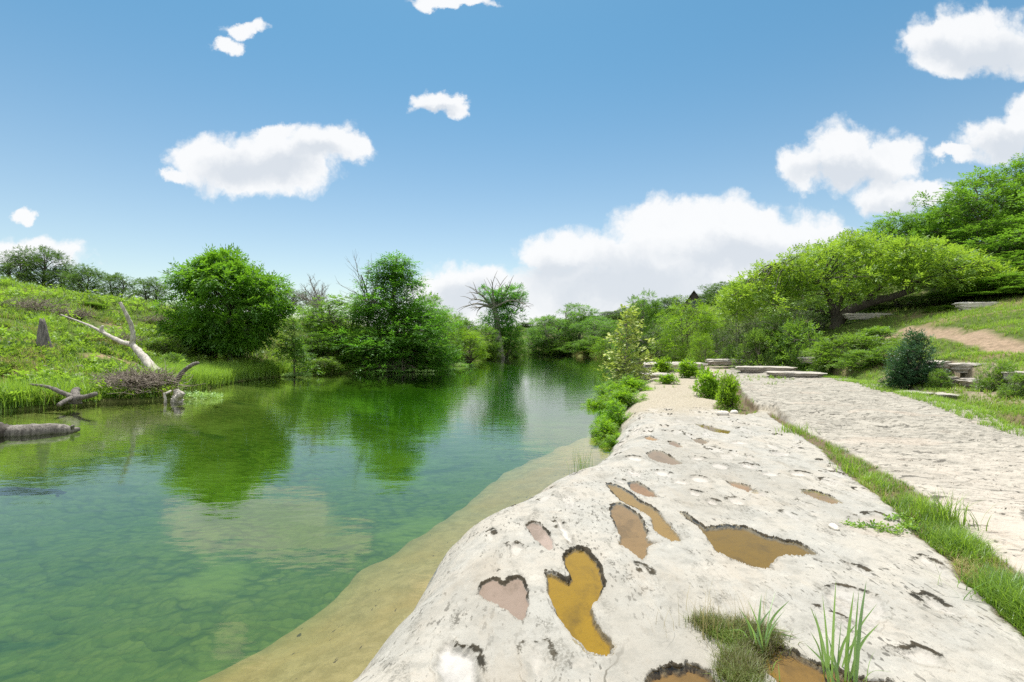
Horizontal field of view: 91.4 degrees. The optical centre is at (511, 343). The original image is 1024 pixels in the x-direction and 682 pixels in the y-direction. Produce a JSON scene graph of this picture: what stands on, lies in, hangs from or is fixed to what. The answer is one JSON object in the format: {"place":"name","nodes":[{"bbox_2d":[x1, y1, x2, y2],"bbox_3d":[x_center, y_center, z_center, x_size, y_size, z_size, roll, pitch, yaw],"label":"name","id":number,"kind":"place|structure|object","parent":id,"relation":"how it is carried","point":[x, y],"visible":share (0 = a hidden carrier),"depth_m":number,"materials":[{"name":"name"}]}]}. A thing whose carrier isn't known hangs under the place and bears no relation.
{"place":"outdoors","nodes":[
{"label":"outdoors","id":0,"kind":"place"},
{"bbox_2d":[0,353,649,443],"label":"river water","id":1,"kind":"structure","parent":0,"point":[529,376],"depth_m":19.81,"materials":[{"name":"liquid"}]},
{"bbox_2d":[0,422,79,442],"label":"drift log","id":2,"kind":"object","parent":1,"relation":"in","point":[33,429],"visible":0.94,"depth_m":11.27,"materials":[{"name":"grey wood"}]},
{"bbox_2d":[163,389,184,402],"bbox_3d":[-11.732,1.897,17.553,0.686,0.613,0.618,0,0,0],"label":"pale stump","id":3,"kind":"object","parent":1,"relation":"in","point":[178,395],"visible":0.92,"depth_m":17.39,"materials":[{"name":"grey wood"}]},
{"bbox_2d":[182,389,223,398],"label":"water plant","id":4,"kind":"object","parent":1,"relation":"on","point":[201,394],"visible":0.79,"depth_m":18.77,"materials":[{"name":"green plant"}]},
{"bbox_2d":[0,242,1023,681],"bbox_3d":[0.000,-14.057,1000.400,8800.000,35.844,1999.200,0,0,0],"label":"terrain","id":5,"kind":"structure","parent":0,"point":[284,548],"depth_m":9.74,"materials":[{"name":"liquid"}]},
{"bbox_2d":[0,249,40,284],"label":"oak tree","id":6,"kind":"object","parent":5,"relation":"on","point":[6,268],"visible":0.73,"depth_m":39.60,"materials":[{"name":"green plant"}]},
{"bbox_2d":[1,293,69,312],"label":"dry bush","id":7,"kind":"object","parent":5,"relation":"on","point":[35,303],"visible":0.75,"depth_m":26.79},
{"bbox_2d":[12,245,74,288],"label":"oak tree","id":8,"kind":"object","parent":5,"relation":"on","point":[43,276],"visible":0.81,"depth_m":40.57,"materials":[{"name":"green plant"}]},
{"bbox_2d":[35,318,52,349],"bbox_3d":[-19.214,-0.283,20.505,0.743,1.584,0.438,0,0,0],"label":"tree stump","id":9,"kind":"object","parent":5,"relation":"on","point":[43,338],"visible":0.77,"depth_m":20.43,"materials":[{"name":"grey wood"}]},
{"bbox_2d":[29,383,97,406],"bbox_3d":[-14.154,1.598,15.878,2.028,0.702,0.855,0,0,17],"label":"driftwood snag","id":10,"kind":"object","parent":5,"relation":"on","point":[73,396],"visible":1,"depth_m":15.81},
{"bbox_2d":[45,261,85,289],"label":"oak tree","id":11,"kind":"object","parent":5,"relation":"on","point":[62,267],"visible":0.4,"depth_m":41.53,"materials":[{"name":"green plant"}]},
{"bbox_2d":[35,303,107,318],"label":"dry bush","id":12,"kind":"object","parent":5,"relation":"on","point":[64,311],"visible":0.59,"depth_m":27.87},
{"bbox_2d":[55,262,116,296],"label":"oak tree","id":13,"kind":"object","parent":5,"relation":"on","point":[77,280],"visible":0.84,"depth_m":38.57,"materials":[{"name":"green plant"}]},
{"bbox_2d":[60,302,161,372],"bbox_3d":[-18.140,-0.175,22.698,8.691,3.315,0.767,0,0,29],"label":"fallen tree","id":14,"kind":"object","parent":5,"relation":"on","point":[144,357],"visible":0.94,"depth_m":22.07,"materials":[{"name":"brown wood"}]},
{"bbox_2d":[87,272,152,301],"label":"oak tree","id":15,"kind":"object","parent":5,"relation":"on","point":[117,276],"visible":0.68,"depth_m":38.71,"materials":[{"name":"green plant"}]},
{"bbox_2d":[64,360,205,395],"bbox_3d":[-13.784,1.206,18.260,4.249,1.350,3.399,0,0,-20],"label":"brush pile","id":16,"kind":"object","parent":5,"relation":"on","point":[128,378],"visible":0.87,"depth_m":18.06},
{"bbox_2d":[0,357,301,412],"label":"shore grass","id":17,"kind":"structure","parent":5,"relation":"on","point":[241,369],"depth_m":21.53,"materials":[{"name":"plant"}]},
{"bbox_2d":[126,276,180,305],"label":"oak tree","id":18,"kind":"object","parent":5,"relation":"on","point":[150,285],"visible":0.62,"depth_m":37.63,"materials":[{"name":"green plant"}]},
{"bbox_2d":[145,334,189,357],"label":"bank shrub","id":19,"kind":"object","parent":5,"relation":"on","point":[163,343],"visible":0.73,"depth_m":26.85,"materials":[{"name":"green plant"}]},
{"bbox_2d":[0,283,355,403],"bbox_3d":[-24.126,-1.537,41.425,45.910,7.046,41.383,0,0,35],"label":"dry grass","id":20,"kind":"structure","parent":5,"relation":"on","point":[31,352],"depth_m":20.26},
{"bbox_2d":[0,275,365,407],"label":"bank grass","id":21,"kind":"structure","parent":5,"relation":"on","point":[70,365],"depth_m":25.38,"materials":[{"name":"plant"}]},
{"bbox_2d":[0,278,366,404],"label":"bank weeds","id":22,"kind":"object","parent":5,"relation":"on","point":[15,345],"visible":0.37,"depth_m":23.02,"materials":[{"name":"green plant"}]},
{"bbox_2d":[147,242,298,361],"bbox_3d":[-17.349,-2.379,30.269,8.302,7.648,8.049,0,0,-17],"label":"walnut tree","id":23,"kind":"object","parent":5,"relation":"on","point":[226,282],"visible":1,"depth_m":28.90,"materials":[{"name":"green plant"}]},
{"bbox_2d":[270,317,322,376],"bbox_3d":[-13.479,0.508,31.044,2.867,4.393,3.020,0,0,33],"label":"young tree","id":24,"kind":"object","parent":5,"relation":"on","point":[292,352],"visible":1,"depth_m":30.83,"materials":[{"name":"green plant"}]},
{"bbox_2d":[292,273,328,320],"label":"bare tree","id":25,"kind":"object","parent":5,"relation":"on","point":[306,299],"visible":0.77,"depth_m":46.55,"materials":[{"name":"grey plant"}]},
{"bbox_2d":[291,331,337,357],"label":"bush","id":26,"kind":"object","parent":5,"relation":"on","point":[314,349],"visible":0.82,"depth_m":36.78,"materials":[{"name":"green plant"}]},
{"bbox_2d":[299,356,350,372],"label":"bank shrub","id":27,"kind":"object","parent":5,"relation":"on","point":[331,363],"visible":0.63,"depth_m":34.13,"materials":[{"name":"green plant"}]},
{"bbox_2d":[285,294,399,351],"bbox_3d":[-13.956,-1.774,41.053,8.940,5.256,8.813,0,0,43],"label":"riverside tree","id":28,"kind":"object","parent":5,"relation":"on","point":[331,326],"visible":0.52,"depth_m":39.65,"materials":[{"name":"green plant"}]},
{"bbox_2d":[333,326,401,369],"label":"riverside tree","id":29,"kind":"object","parent":5,"relation":"on","point":[353,354],"visible":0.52,"depth_m":36.06,"materials":[{"name":"green plant"}]},
{"bbox_2d":[271,354,496,376],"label":"shore grass","id":30,"kind":"structure","parent":5,"relation":"on","point":[365,369],"depth_m":35.03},
{"bbox_2d":[343,325,447,372],"bbox_3d":[-8.941,0.487,38.524,8.395,3.943,8.276,0,0,-19],"label":"riverside tree","id":31,"kind":"object","parent":5,"relation":"on","point":[422,358],"visible":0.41,"depth_m":37.13,"materials":[{"name":"green plant"}]},
{"bbox_2d":[321,249,475,374],"bbox_3d":[-9.426,-2.373,39.831,13.905,10.232,14.271,0,0,21],"label":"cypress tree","id":32,"kind":"object","parent":5,"relation":"on","point":[396,277],"visible":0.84,"depth_m":38.23,"materials":[{"name":"green plant"}]},
{"bbox_2d":[403,287,452,362],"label":"riverside tree","id":33,"kind":"object","parent":5,"relation":"on","point":[433,297],"visible":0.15,"depth_m":43.55,"materials":[{"name":"green plant"}]},
{"bbox_2d":[441,304,466,357],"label":"riverside tree","id":34,"kind":"object","parent":5,"relation":"on","point":[460,331],"visible":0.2,"depth_m":53.88,"materials":[{"name":"green plant"}]},
{"bbox_2d":[451,328,493,362],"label":"riverside tree","id":35,"kind":"object","parent":5,"relation":"on","point":[472,334],"visible":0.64,"depth_m":55.24,"materials":[{"name":"green plant"}]},
{"bbox_2d":[460,323,507,357],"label":"riverside tree","id":36,"kind":"object","parent":5,"relation":"on","point":[487,329],"visible":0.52,"depth_m":65.44,"materials":[{"name":"green plant"}]},
{"bbox_2d":[457,272,532,357],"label":"dead crowned tree","id":37,"kind":"object","parent":5,"relation":"on","point":[500,303],"visible":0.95,"depth_m":69.50,"materials":[{"name":"green plant"}]},
{"bbox_2d":[487,314,527,357],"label":"riverside tree","id":38,"kind":"object","parent":5,"relation":"on","point":[511,348],"visible":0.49,"depth_m":71.40,"materials":[{"name":"green plant"}]},
{"bbox_2d":[525,314,583,354],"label":"bend tree","id":39,"kind":"object","parent":5,"relation":"on","point":[550,330],"visible":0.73,"depth_m":92.82,"materials":[{"name":"green plant"}]},
{"bbox_2d":[537,334,573,354],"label":"bend tree","id":40,"kind":"object","parent":5,"relation":"on","point":[559,343],"visible":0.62,"depth_m":91.18,"materials":[{"name":"green plant"}]},
{"bbox_2d":[545,302,609,343],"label":"bend tree","id":41,"kind":"object","parent":5,"relation":"on","point":[576,316],"visible":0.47,"depth_m":94.70,"materials":[{"name":"green plant"}]},
{"bbox_2d":[570,335,609,354],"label":"bend tree","id":42,"kind":"object","parent":5,"relation":"on","point":[584,347],"visible":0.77,"depth_m":79.32,"materials":[{"name":"green plant"}]},
{"bbox_2d":[569,315,615,348],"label":"bend tree","id":43,"kind":"object","parent":5,"relation":"on","point":[599,320],"visible":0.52,"depth_m":87.37,"materials":[{"name":"green plant"}]},
{"bbox_2d":[581,382,615,413],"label":"overhanging bush","id":44,"kind":"object","parent":5,"relation":"on","point":[591,402],"visible":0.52,"depth_m":16.35,"materials":[{"name":"green plant"}]},
{"bbox_2d":[588,335,616,359],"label":"bend tree","id":45,"kind":"object","parent":5,"relation":"on","point":[599,351],"visible":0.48,"depth_m":65.84,"materials":[{"name":"green plant"}]},
{"bbox_2d":[587,415,620,444],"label":"overhanging bush","id":46,"kind":"object","parent":5,"relation":"on","point":[601,432],"visible":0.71,"depth_m":10.94,"materials":[{"name":"green plant"}]},
{"bbox_2d":[592,320,628,342],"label":"bend tree","id":47,"kind":"object","parent":5,"relation":"on","point":[610,329],"visible":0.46,"depth_m":79.77,"materials":[{"name":"green plant"}]},
{"bbox_2d":[594,398,632,429],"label":"overhanging bush","id":48,"kind":"object","parent":5,"relation":"on","point":[614,413],"visible":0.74,"depth_m":12.92,"materials":[{"name":"green plant"}]},
{"bbox_2d":[594,303,658,385],"bbox_3d":[5.239,0.180,23.086,2.961,4.116,2.598,0,0,14],"label":"sycamore sapling","id":49,"kind":"object","parent":5,"relation":"on","point":[618,357],"visible":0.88,"depth_m":22.87,"materials":[{"name":"green plant"}]},
{"bbox_2d":[617,290,674,355],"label":"hillside tree","id":50,"kind":"object","parent":5,"relation":"on","point":[647,321],"visible":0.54,"depth_m":51.31,"materials":[{"name":"green plant"}]},
{"bbox_2d":[633,325,685,359],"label":"hillside tree","id":51,"kind":"object","parent":5,"relation":"on","point":[644,337],"visible":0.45,"depth_m":47.75,"materials":[{"name":"green plant"}]},
{"bbox_2d":[652,355,676,373],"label":"leafy bush","id":52,"kind":"object","parent":5,"relation":"on","point":[662,365],"visible":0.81,"depth_m":25.84,"materials":[{"name":"green plant"}]},
{"bbox_2d":[654,295,686,317],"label":"hillside tree","id":53,"kind":"object","parent":5,"relation":"on","point":[666,301],"visible":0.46,"depth_m":93.61,"materials":[{"name":"green plant"}]},
{"bbox_2d":[353,364,1023,681],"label":"rock ledge","id":54,"kind":"object","parent":5,"relation":"on","point":[580,575],"visible":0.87,"depth_m":3.58,"materials":[{"name":"stone"}]},
{"bbox_2d":[595,385,648,410],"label":"overhanging bush","id":55,"kind":"object","parent":54,"relation":"on","point":[625,397],"visible":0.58,"depth_m":14.90,"materials":[{"name":"green plant"}]},
{"bbox_2d":[604,373,653,394],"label":"overhanging bush","id":56,"kind":"object","parent":54,"relation":"on","point":[637,385],"visible":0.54,"depth_m":18.36,"materials":[{"name":"green plant"}]},
{"bbox_2d":[675,356,701,377],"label":"leafy bush","id":57,"kind":"object","parent":54,"relation":"on","point":[689,366],"visible":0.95,"depth_m":23.85,"materials":[{"name":"green plant"}]},
{"bbox_2d":[713,369,741,408],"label":"leafy bush","id":58,"kind":"object","parent":54,"relation":"on","point":[727,396],"visible":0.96,"depth_m":13.08,"materials":[{"name":"green plant"}]},
{"bbox_2d":[681,605,804,665],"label":"mossy turf","id":59,"kind":"structure","parent":54,"relation":"on","point":[731,636],"depth_m":2.81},
{"bbox_2d":[646,581,788,648],"bbox_3d":[1.183,1.526,2.853,0.782,0.250,0.538,0,0,-28],"label":"dry grass wisp","id":60,"kind":"object","parent":59,"relation":"on","point":[719,616],"visible":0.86,"depth_m":2.88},
{"bbox_2d":[727,591,795,652],"bbox_3d":[1.416,1.505,2.771,0.576,0.364,0.280,0,0,0],"label":"reed clump","id":61,"kind":"object","parent":59,"relation":"on","point":[758,627],"visible":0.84,"depth_m":2.75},
{"bbox_2d":[703,638,783,681],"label":"mossy turf","id":62,"kind":"structure","parent":54,"relation":"on","point":[742,665],"depth_m":2.52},
{"bbox_2d":[829,457,867,475],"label":"grass tuft","id":63,"kind":"object","parent":54,"relation":"on","point":[846,466],"visible":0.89,"depth_m":6.59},
{"bbox_2d":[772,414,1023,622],"bbox_3d":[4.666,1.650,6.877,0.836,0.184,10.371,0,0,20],"label":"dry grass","id":64,"kind":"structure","parent":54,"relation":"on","point":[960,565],"depth_m":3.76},
{"bbox_2d":[906,485,997,530],"bbox_3d":[4.061,1.507,4.690,0.586,0.363,0.709,0,0,0],"label":"grass tuft","id":65,"kind":"object","parent":54,"relation":"on","point":[942,509],"visible":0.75,"depth_m":4.65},
{"bbox_2d":[922,559,1022,609],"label":"grass tuft","id":66,"kind":"object","parent":54,"relation":"on","point":[1018,584],"visible":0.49,"depth_m":3.27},
{"bbox_2d":[648,295,733,361],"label":"hillside tree","id":67,"kind":"object","parent":5,"relation":"on","point":[670,344],"visible":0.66,"depth_m":43.60,"materials":[{"name":"green plant"}]},
{"bbox_2d":[685,328,717,365],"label":"bush","id":68,"kind":"object","parent":5,"relation":"on","point":[705,347],"visible":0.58,"depth_m":37.78,"materials":[{"name":"green plant"}]},
{"bbox_2d":[692,363,724,399],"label":"leafy bush","id":69,"kind":"object","parent":5,"relation":"on","point":[707,381],"visible":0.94,"depth_m":15.46,"materials":[{"name":"green plant"}]},
{"bbox_2d":[682,301,744,353],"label":"hillside tree","id":70,"kind":"object","parent":5,"relation":"on","point":[717,327],"visible":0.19,"depth_m":46.55,"materials":[{"name":"green plant"}]},
{"bbox_2d":[697,281,730,313],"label":"hillside tree","id":71,"kind":"object","parent":5,"relation":"on","point":[710,290],"visible":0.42,"depth_m":83.45,"materials":[{"name":"green plant"}]},
{"bbox_2d":[699,329,749,359],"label":"bush","id":72,"kind":"object","parent":5,"relation":"on","point":[718,337],"visible":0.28,"depth_m":39.96,"materials":[{"name":"green plant"}]},
{"bbox_2d":[712,307,770,361],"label":"hillside tree","id":73,"kind":"object","parent":5,"relation":"on","point":[738,332],"visible":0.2,"depth_m":42.69,"materials":[{"name":"green plant"}]},
{"bbox_2d":[730,326,775,368],"bbox_3d":[15.074,1.090,31.002,2.985,4.437,3.193,0,0,32],"label":"shrub","id":74,"kind":"object","parent":5,"relation":"on","point":[758,337],"visible":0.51,"depth_m":30.93,"materials":[{"name":"green plant"}]},
{"bbox_2d":[738,311,815,352],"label":"hillside tree","id":75,"kind":"object","parent":5,"relation":"on","point":[769,333],"visible":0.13,"depth_m":41.48,"materials":[{"name":"green plant"}]},
{"bbox_2d":[755,301,828,343],"bbox_3d":[22.463,-1.749,40.078,5.421,4.030,5.778,0,0,-8],"label":"hillside tree","id":76,"kind":"object","parent":5,"relation":"on","point":[801,314],"visible":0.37,"depth_m":39.72,"materials":[{"name":"green plant"}]},
{"bbox_2d":[762,316,842,370],"bbox_3d":[17.547,0.801,30.416,5.434,5.228,4.456,0,0,-7],"label":"shrub","id":77,"kind":"object","parent":5,"relation":"on","point":[799,341],"visible":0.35,"depth_m":30.24,"materials":[{"name":"green plant"}]},
{"bbox_2d":[798,314,831,331],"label":"hillside tree","id":78,"kind":"object","parent":5,"relation":"on","point":[824,322],"visible":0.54,"depth_m":37.33,"materials":[{"name":"green plant"}]},
{"bbox_2d":[805,346,840,374],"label":"shrub","id":79,"kind":"object","parent":5,"relation":"on","point":[823,370],"visible":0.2,"depth_m":25.87,"materials":[{"name":"green plant"}]},
{"bbox_2d":[771,584,888,681],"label":"reed clump","id":80,"kind":"object","parent":5,"relation":"on","point":[827,658],"visible":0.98,"depth_m":2.43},
{"bbox_2d":[799,331,895,368],"bbox_3d":[17.102,0.280,25.558,4.788,2.045,5.046,0,0,20],"label":"shrub","id":81,"kind":"object","parent":5,"relation":"on","point":[855,341],"visible":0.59,"depth_m":24.84,"materials":[{"name":"green plant"}]},
{"bbox_2d":[827,349,882,370],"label":"shrub","id":82,"kind":"object","parent":5,"relation":"on","point":[852,362],"visible":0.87,"depth_m":22.35,"materials":[{"name":"green plant"}]},
{"bbox_2d":[706,228,1023,329],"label":"leaning tree","id":83,"kind":"object","parent":5,"relation":"on","point":[913,261],"visible":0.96,"depth_m":33.92,"materials":[{"name":"green plant"}]},
{"bbox_2d":[843,313,892,319],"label":"stone wall","id":84,"kind":"structure","parent":5,"relation":"on","point":[854,316],"depth_m":34.78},
{"bbox_2d":[840,325,905,352],"bbox_3d":[18.937,-0.066,26.005,3.623,1.845,3.876,0,0,17],"label":"shrub","id":85,"kind":"object","parent":5,"relation":"on","point":[873,331],"visible":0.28,"depth_m":25.76,"materials":[{"name":"green plant"}]},
{"bbox_2d":[724,363,1023,572],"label":"rock terrace","id":86,"kind":"object","parent":5,"relation":"on","point":[917,444],"visible":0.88,"depth_m":8.62,"materials":[{"name":"stone"}]},
{"bbox_2d":[735,366,797,372],"bbox_3d":[13.933,1.416,27.452,3.081,0.344,1.853,0,0,23],"label":"rock slab","id":87,"kind":"object","parent":86,"relation":"on","point":[754,369],"visible":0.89,"depth_m":26.92,"materials":[{"name":"stone"}]},
{"bbox_2d":[764,371,826,376],"bbox_3d":[13.276,1.437,23.507,2.644,0.252,1.531,0,0,29],"label":"rock slab","id":88,"kind":"object","parent":86,"relation":"on","point":[793,374],"visible":0.98,"depth_m":23.11,"materials":[{"name":"stone"}]},
{"bbox_2d":[855,345,900,364],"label":"shrub","id":89,"kind":"object","parent":5,"relation":"on","point":[878,350],"visible":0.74,"depth_m":21.45,"materials":[{"name":"green plant"}]},
{"bbox_2d":[760,273,1023,411],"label":"slope grass","id":90,"kind":"structure","parent":5,"relation":"on","point":[983,326],"depth_m":21.97,"materials":[{"name":"plant"}]},
{"bbox_2d":[841,209,950,279],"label":"hillside tree","id":91,"kind":"object","parent":5,"relation":"on","point":[885,224],"visible":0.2,"depth_m":48.85,"materials":[{"name":"green plant"}]},
{"bbox_2d":[867,295,948,309],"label":"hillside tree","id":92,"kind":"object","parent":5,"relation":"on","point":[897,304],"visible":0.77,"depth_m":36.78,"materials":[{"name":"green plant"}]},
{"bbox_2d":[872,327,952,390],"bbox_3d":[12.729,0.573,16.024,1.915,2.256,1.924,0,0,-4],"label":"juniper bush","id":93,"kind":"object","parent":5,"relation":"on","point":[905,373],"visible":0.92,"depth_m":15.84,"materials":[{"name":"green plant"}]},
{"bbox_2d":[806,364,1023,436],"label":"edge grass","id":94,"kind":"structure","parent":5,"relation":"on","point":[1006,424],"depth_m":12.15,"materials":[{"name":"plant"}]},
{"bbox_2d":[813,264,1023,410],"bbox_3d":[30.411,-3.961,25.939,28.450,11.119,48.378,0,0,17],"label":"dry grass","id":95,"kind":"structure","parent":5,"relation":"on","point":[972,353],"depth_m":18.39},
{"bbox_2d":[879,199,989,263],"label":"hillside tree","id":96,"kind":"object","parent":5,"relation":"on","point":[913,222],"visible":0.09,"depth_m":47.91,"materials":[{"name":"green plant"}]},
{"bbox_2d":[925,367,953,390],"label":"shrub","id":97,"kind":"object","parent":5,"relation":"on","point":[940,381],"visible":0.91,"depth_m":14.95,"materials":[{"name":"green plant"}]},
{"bbox_2d":[907,164,1023,253],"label":"hillside tree","id":98,"kind":"object","parent":5,"relation":"on","point":[964,195],"visible":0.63,"depth_m":42.69,"materials":[{"name":"green plant"}]},
{"bbox_2d":[947,363,988,372],"bbox_3d":[14.106,0.727,15.186,1.725,0.310,0.900,0,0,-23],"label":"bank stone","id":99,"kind":"object","parent":5,"relation":"on","point":[961,367],"visible":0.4,"depth_m":14.96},
{"bbox_2d":[917,214,1023,263],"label":"hillside tree","id":100,"kind":"object","parent":5,"relation":"on","point":[1015,242],"visible":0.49,"depth_m":38.98,"materials":[{"name":"green plant"}]},
{"bbox_2d":[952,302,998,309],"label":"stone wall","id":101,"kind":"structure","parent":5,"relation":"on","point":[966,305],"depth_m":30.77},
{"bbox_2d":[942,289,1023,298],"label":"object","id":102,"kind":"object","parent":5,"relation":"on","point":[972,294],"visible":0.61,"depth_m":32.84,"materials":[{"name":"grey stone"}]},
{"bbox_2d":[944,153,1023,240],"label":"hillside tree","id":103,"kind":"object","parent":5,"relation":"on","point":[1019,164],"visible":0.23,"depth_m":43.47,"materials":[{"name":"green plant"}]},
{"bbox_2d":[947,271,1023,292],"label":"hillside tree","id":104,"kind":"object","parent":5,"relation":"on","point":[1015,281],"visible":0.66,"depth_m":32.38,"materials":[{"name":"green plant"}]},
{"bbox_2d":[969,355,1018,391],"bbox_3d":[13.193,0.925,13.607,1.164,1.257,1.227,0,0,-30],"label":"shrub","id":105,"kind":"object","parent":5,"relation":"on","point":[987,381],"visible":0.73,"depth_m":13.54,"materials":[{"name":"green plant"}]},
{"bbox_2d":[982,249,1023,273],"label":"hillside tree","id":106,"kind":"object","parent":5,"relation":"on","point":[1016,258],"visible":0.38,"depth_m":35.58,"materials":[{"name":"green plant"}]},
{"bbox_2d":[994,372,1023,398],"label":"shrub","id":107,"kind":"object","parent":5,"relation":"on","point":[1018,379],"visible":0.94,"depth_m":12.39,"materials":[{"name":"green plant"}]},
{"bbox_2d":[0,0,1023,330],"label":"sky","id":108,"kind":"structure","parent":0,"point":[597,154],"materials":[{"name":"blue"}]},
{"bbox_2d":[770,412,1023,635],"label":"crack grass","id":109,"kind":"structure","parent":0,"point":[955,539],"depth_m":4.03,"materials":[{"name":"plant"}]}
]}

